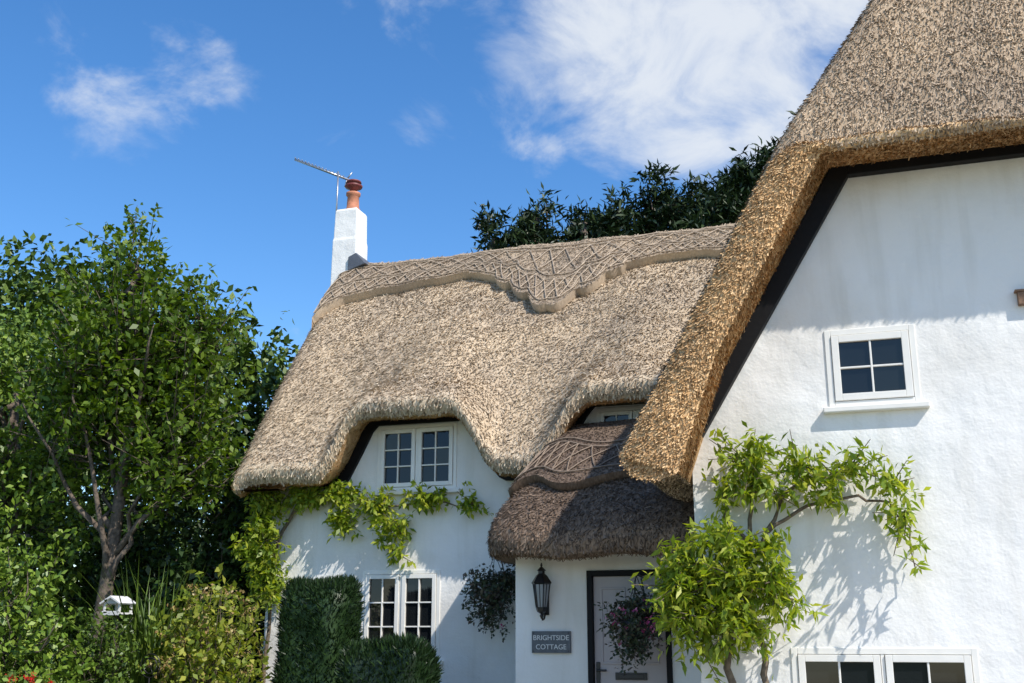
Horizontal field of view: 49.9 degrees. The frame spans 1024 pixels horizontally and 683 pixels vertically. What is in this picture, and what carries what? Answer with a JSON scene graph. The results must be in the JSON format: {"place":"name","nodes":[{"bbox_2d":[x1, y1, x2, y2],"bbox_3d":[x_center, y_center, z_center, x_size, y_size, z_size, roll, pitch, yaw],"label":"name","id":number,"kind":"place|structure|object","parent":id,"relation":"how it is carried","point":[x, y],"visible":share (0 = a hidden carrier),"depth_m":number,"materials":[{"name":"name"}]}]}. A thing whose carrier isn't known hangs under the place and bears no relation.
{"place":"outdoors","nodes":[
{"label":"outdoors","id":0,"kind":"place"},
{"bbox_2d":[48,553,272,682],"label":"ornamental grass","id":1,"kind":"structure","parent":0,"point":[141,624],"depth_m":12.21,"materials":[{"name":"green plant"}]},
{"bbox_2d":[0,0,911,606],"label":"sky","id":2,"kind":"structure","parent":0,"point":[203,111],"materials":[{"name":"blue"}]},
{"bbox_2d":[693,157,1023,682],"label":"wing gable wall","id":3,"kind":"structure","parent":0,"point":[935,256],"depth_m":9.17,"materials":[{"name":"white paint"}]},
{"bbox_2d":[702,144,1023,437],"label":"wing bargeboard","id":4,"kind":"object","parent":3,"relation":"attached to","point":[822,202],"visible":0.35,"depth_m":9.67,"materials":[{"name":"black wood"}]},
{"bbox_2d":[824,324,921,406],"bbox_3d":[3.069,0.216,9.385,0.740,0.680,0.094,-5,-16,17],"label":"gable window","id":5,"kind":"structure","parent":3,"relation":"in","point":[871,365],"depth_m":9.36,"materials":[{"name":"paint"}]},
{"bbox_2d":[823,401,929,413],"bbox_3d":[3.063,0.561,9.256,0.850,0.047,0.125,-5,-16,17],"label":"gable window sill","id":6,"kind":"structure","parent":3,"relation":"attached to","point":[878,407],"depth_m":9.20,"materials":[{"name":"white paint"}]},
{"bbox_2d":[791,648,980,682],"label":"window","id":7,"kind":"structure","parent":3,"relation":"attached to","point":[934,665],"depth_m":8.74,"materials":[{"name":"paint"}]},
{"label":"ground","id":8,"kind":"structure","parent":0,"visible":0},
{"bbox_2d":[0,664,58,682],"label":"red geraniums","id":9,"kind":"object","parent":8,"relation":"on","point":[12,675],"visible":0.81,"depth_m":10.14,"materials":[{"name":"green plant"}]},
{"bbox_2d":[0,541,97,682],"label":"spindle shrub","id":10,"kind":"object","parent":8,"relation":"on","point":[19,653],"visible":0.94,"depth_m":10.95,"materials":[{"name":"green plant"}]},
{"bbox_2d":[0,304,128,674],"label":"garden tree","id":11,"kind":"object","parent":8,"relation":"on","point":[17,474],"visible":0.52,"depth_m":15.03,"materials":[{"name":"green plant"}]},
{"bbox_2d":[57,599,157,682],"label":"escallonia shrub","id":12,"kind":"object","parent":8,"relation":"on","point":[108,658],"visible":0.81,"depth_m":11.35,"materials":[{"name":"green plant"}]},
{"bbox_2d":[99,596,135,668],"bbox_3d":[-4.335,3.715,11.893,0.277,1.879,0.300,-5,-16,17],"label":"bird table","id":13,"kind":"object","parent":8,"relation":"on","point":[113,600],"visible":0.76,"depth_m":12.03,"materials":[{"name":"white wood"}]},
{"bbox_2d":[0,199,261,659],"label":"garden tree","id":14,"kind":"object","parent":8,"relation":"on","point":[137,400],"visible":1,"depth_m":14.21,"materials":[{"name":"green plant"}]},
{"bbox_2d":[5,358,280,681],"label":"dark shrub thicket","id":15,"kind":"object","parent":8,"relation":"on","point":[255,420],"visible":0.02,"depth_m":18.05,"materials":[{"name":"green plant"}]},
{"bbox_2d":[0,230,298,673],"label":"broadleaf tree","id":16,"kind":"object","parent":8,"relation":"on","point":[33,291],"visible":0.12,"depth_m":20.18,"materials":[{"name":"green plant"}]},
{"bbox_2d":[140,653,160,682],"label":"wrought iron ornament","id":17,"kind":"object","parent":8,"relation":"on","point":[150,666],"visible":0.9,"depth_m":11.56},
{"bbox_2d":[52,432,269,682],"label":"laurel shrub","id":18,"kind":"object","parent":8,"relation":"on","point":[148,549],"visible":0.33,"depth_m":14.72,"materials":[{"name":"green plant"}]},
{"bbox_2d":[127,562,275,682],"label":"hydrangea bush","id":19,"kind":"object","parent":8,"relation":"on","point":[201,657],"visible":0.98,"depth_m":11.80,"materials":[{"name":"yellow plant"}]},
{"bbox_2d":[269,573,365,682],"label":"clipped yew hedge","id":20,"kind":"object","parent":8,"relation":"on","point":[319,623],"visible":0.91,"depth_m":11.70,"materials":[{"name":"green plant"}]},
{"bbox_2d":[227,476,493,682],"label":"climbing vine","id":21,"kind":"object","parent":8,"relation":"on","point":[257,549],"visible":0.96,"depth_m":13.53,"materials":[{"name":"green plant"}]},
{"bbox_2d":[332,631,443,682],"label":"clipped yew hedge","id":22,"kind":"object","parent":8,"relation":"on","point":[404,658],"visible":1,"depth_m":10.71,"materials":[{"name":"green plant"}]},
{"bbox_2d":[263,404,643,682],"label":"front wall","id":23,"kind":"structure","parent":8,"relation":"on","point":[451,544],"depth_m":13.29,"materials":[{"name":"white paint"}]},
{"bbox_2d":[361,570,440,655],"bbox_3d":[-1.333,3.279,13.202,1.020,1.040,0.094,-5,-16,17],"label":"parlour window","id":24,"kind":"structure","parent":23,"relation":"attached to","point":[405,602],"depth_m":13.21,"materials":[{"name":"paint"}]},
{"bbox_2d":[371,488,460,495],"bbox_3d":[-1.177,1.852,13.493,1.170,0.047,0.125,-5,-16,17],"label":"bedroom window sill","id":25,"kind":"structure","parent":23,"relation":"attached to","point":[451,490],"depth_m":13.42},
{"bbox_2d":[376,422,456,491],"bbox_3d":[-1.171,1.439,13.640,1.060,0.820,0.094,-5,-16,17],"label":"bedroom window","id":26,"kind":"structure","parent":23,"relation":"attached to","point":[426,454],"depth_m":13.62,"materials":[{"name":"paint"}]},
{"bbox_2d":[319,401,640,488],"bbox_3d":[0.001,1.172,13.257,5.100,1.021,0.055,-5,-16,17],"label":"roof soffit","id":27,"kind":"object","parent":23,"relation":"attached to","point":[348,470],"visible":0.16,"depth_m":13.80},
{"bbox_2d":[460,559,515,642],"bbox_3d":[-0.193,2.887,12.462,0.919,1.023,0.842,-5,-16,17],"label":"hanging basket","id":28,"kind":"object","parent":23,"relation":"hanging from","point":[492,594],"visible":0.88,"depth_m":12.36,"materials":[{"name":"green plant"}]},
{"bbox_2d":[231,257,835,496],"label":"thatch roof","id":29,"kind":"structure","parent":23,"relation":"on","point":[577,371],"depth_m":14.25,"materials":[{"name":"beige wicker"}]},
{"bbox_2d":[330,207,368,285],"bbox_3d":[-2.574,-0.346,17.717,0.647,3.740,0.510,-5,-16,17],"label":"chimney stack","id":30,"kind":"object","parent":29,"relation":"on","point":[349,249],"visible":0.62,"depth_m":17.91,"materials":[{"name":"white paint"}]},
{"bbox_2d":[294,157,351,210],"bbox_3d":[-3.171,-2.485,18.366,1.030,1.308,0.187,-2,-15,8],"label":"tv antenna","id":31,"kind":"object","parent":30,"relation":"attached to","point":[337,174],"visible":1,"depth_m":18.40,"materials":[{"name":"silver metal"}]},
{"bbox_2d":[345,179,362,209],"bbox_3d":[-2.640,-2.416,18.299,0.300,0.580,0.300,-5,-16,17],"label":"chimney pot","id":32,"kind":"object","parent":30,"relation":"on","point":[354,187],"visible":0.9,"depth_m":18.22,"materials":[{"name":"ceramic"}]},
{"bbox_2d":[240,398,644,497],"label":"eave cut reeds","id":33,"kind":"object","parent":29,"relation":"on","point":[577,417],"visible":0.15,"depth_m":13.43,"materials":[{"name":"brown wicker"}]},
{"bbox_2d":[312,223,735,326],"bbox_3d":[0.807,-0.862,16.299,7.657,1.570,2.391,-5,-16,17],"label":"ridge cap","id":34,"kind":"object","parent":29,"relation":"on","point":[562,302],"visible":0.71,"depth_m":16.20,"materials":[{"name":"beige wicker"}]},
{"bbox_2d":[312,223,733,315],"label":"ridge cap reeds","id":35,"kind":"object","parent":34,"relation":"on","point":[584,275],"visible":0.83,"depth_m":16.27,"materials":[{"name":"beige wicker"}]},
{"bbox_2d":[313,225,734,312],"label":"ridge liggers","id":36,"kind":"object","parent":34,"relation":"on","point":[675,243],"visible":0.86,"depth_m":16.33,"materials":[{"name":"beige wood"}]},
{"bbox_2d":[233,257,833,495],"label":"thatch reeds","id":37,"kind":"object","parent":29,"relation":"attached to","point":[395,415],"visible":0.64,"depth_m":13.95,"materials":[{"name":"beige wicker"}]},
{"bbox_2d":[596,406,642,421],"bbox_3d":[1.435,1.058,12.833,0.900,0.600,0.094,-5,-16,17],"label":"landing window","id":38,"kind":"structure","parent":23,"relation":"attached to","point":[613,414],"depth_m":12.92,"materials":[{"name":"paint"}]},
{"bbox_2d":[471,201,522,251],"bbox_3d":[-0.687,2.377,27.070,3.738,12.520,2.525,3,-15,-9],"label":"pine tree","id":39,"kind":"object","parent":8,"relation":"on","point":[485,225],"visible":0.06,"depth_m":28.43,"materials":[{"name":"green plant"}]},
{"bbox_2d":[474,182,569,250],"bbox_3d":[0.822,2.172,28.050,2.956,13.424,3.742,11,-19,-36],"label":"pine tree","id":40,"kind":"object","parent":8,"relation":"on","point":[531,227],"visible":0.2,"depth_m":29.19,"materials":[{"name":"leaf"},{"name":"bark"}]},
{"bbox_2d":[553,195,606,241],"bbox_3d":[2.320,2.225,27.973,3.387,13.280,2.894,-5,-16,17],"label":"pine tree","id":41,"kind":"object","parent":8,"relation":"on","point":[576,228],"visible":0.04,"depth_m":29.76,"materials":[{"name":"green plant"}]},
{"bbox_2d":[570,181,646,241],"bbox_3d":[2.893,2.144,27.162,3.489,13.017,3.119,-5,-16,17],"label":"pine tree","id":42,"kind":"object","parent":8,"relation":"on","point":[611,222],"visible":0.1,"depth_m":27.88,"materials":[{"name":"leaf"},{"name":"bark"}]},
{"bbox_2d":[516,554,701,682],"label":"porch wall","id":43,"kind":"structure","parent":8,"relation":"on","point":[568,599],"depth_m":11.26,"materials":[{"name":"white paint"}]},
{"bbox_2d":[532,563,550,620],"bbox_3d":[0.319,2.558,11.250,0.196,0.578,0.267,-13,-20,41],"label":"wall lantern","id":44,"kind":"object","parent":43,"relation":"attached to","point":[541,582],"depth_m":11.18,"materials":[{"name":"black metal"}]},
{"bbox_2d":[532,631,570,652],"bbox_3d":[0.401,3.063,11.210,0.410,0.215,0.042,-5,-16,17],"label":"house name sign","id":45,"kind":"object","parent":43,"relation":"attached to","point":[551,641],"visible":1,"depth_m":11.20,"materials":[{"name":"stone"}]},
{"bbox_2d":[488,478,694,563],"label":"porch thatch roof","id":46,"kind":"structure","parent":43,"relation":"on","point":[512,560],"depth_m":10.89,"materials":[{"name":"brown wicker"}]},
{"bbox_2d":[508,419,636,496],"bbox_3d":[1.241,1.233,12.011,2.408,0.989,1.691,-5,-16,17],"label":"porch ridge cap","id":47,"kind":"object","parent":46,"relation":"on","point":[596,478],"visible":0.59,"depth_m":11.74,"materials":[{"name":"brown wicker"}]},
{"bbox_2d":[513,437,626,481],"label":"porch liggers","id":48,"kind":"object","parent":47,"relation":"attached to","point":[528,466],"visible":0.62,"depth_m":11.91,"materials":[{"name":"brown wood"}]},
{"bbox_2d":[507,418,635,490],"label":"thatched roof ridge","id":49,"kind":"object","parent":47,"relation":"attached to","point":[600,458],"visible":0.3,"depth_m":11.84,"materials":[{"name":"beige wicker"}]},
{"bbox_2d":[487,477,694,566],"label":"porch thatch reeds","id":50,"kind":"object","parent":46,"relation":"attached to","point":[605,546],"visible":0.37,"depth_m":10.83,"materials":[{"name":"brown wicker"}]},
{"bbox_2d":[586,569,672,682],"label":"front door","id":51,"kind":"structure","parent":43,"relation":"attached to","point":[604,585],"depth_m":11.07,"materials":[{"name":"paint"}]},
{"bbox_2d":[593,572,668,675],"bbox_3d":[1.191,2.700,10.529,0.747,0.964,0.733,8,-17,-29],"label":"hanging basket","id":52,"kind":"object","parent":51,"relation":"hanging from","point":[636,629],"visible":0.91,"depth_m":10.45,"materials":[{"name":"green plant"}]},
{"bbox_2d":[621,159,694,235],"bbox_3d":[3.735,1.939,27.317,3.028,13.494,2.486,-5,-16,17],"label":"pine tree","id":53,"kind":"object","parent":8,"relation":"on","point":[652,217],"visible":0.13,"depth_m":28.21,"materials":[{"name":"leaf"},{"name":"bark"}]},
{"bbox_2d":[658,171,709,231],"bbox_3d":[5.121,1.809,25.960,3.090,13.043,4.239,14,-21,-43],"label":"pine tree","id":54,"kind":"object","parent":8,"relation":"on","point":[691,186],"visible":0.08,"depth_m":27.42,"materials":[{"name":"green plant"}]},
{"bbox_2d":[674,144,758,229],"bbox_3d":[5.409,1.433,25.319,2.813,13.438,3.182,-5,-16,17],"label":"pine tree","id":55,"kind":"object","parent":8,"relation":"on","point":[715,211],"visible":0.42,"depth_m":26.03,"materials":[{"name":"green plant"}]},
{"bbox_2d":[720,136,780,224],"bbox_3d":[6.179,1.452,25.439,2.881,13.464,2.893,-5,-16,17],"label":"pine tree","id":56,"kind":"object","parent":8,"relation":"on","point":[761,160],"visible":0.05,"depth_m":26.38,"materials":[{"name":"leaf"},{"name":"bark"}]},
{"bbox_2d":[629,420,932,682],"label":"wisteria vine","id":57,"kind":"object","parent":8,"relation":"on","point":[687,591],"visible":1,"depth_m":8.91,"materials":[{"name":"green plant"}]},
{"bbox_2d":[815,654,901,682],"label":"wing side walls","id":58,"kind":"structure","parent":8,"relation":"on","point":[864,654],"depth_m":15.78,"materials":[{"name":"white paint"}]},
{"bbox_2d":[620,0,1023,500],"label":"wing thatch roof","id":59,"kind":"structure","parent":58,"relation":"on","point":[843,74],"depth_m":9.38,"materials":[{"name":"beige wicker"}]},
{"bbox_2d":[618,127,1023,482],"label":"thatched roof edge","id":60,"kind":"object","parent":59,"relation":"attached to","point":[684,385],"visible":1,"depth_m":9.23,"materials":[{"name":"brown wicker"}]},
{"bbox_2d":[618,0,1023,501],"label":"wing thatch reeds","id":61,"kind":"object","parent":59,"relation":"attached to","point":[673,493],"visible":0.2,"depth_m":9.45,"materials":[{"name":"beige wicker"}]},
{"bbox_2d":[803,115,1023,150],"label":"thatched roof edge","id":62,"kind":"object","parent":59,"relation":"attached to","point":[915,134],"visible":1,"depth_m":9.05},
{"bbox_2d":[1014,289,1023,305],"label":"purlin end","id":63,"kind":"object","parent":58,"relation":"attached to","point":[1020,296],"visible":1,"depth_m":9.07,"materials":[{"name":"brown wood"}]}
]}

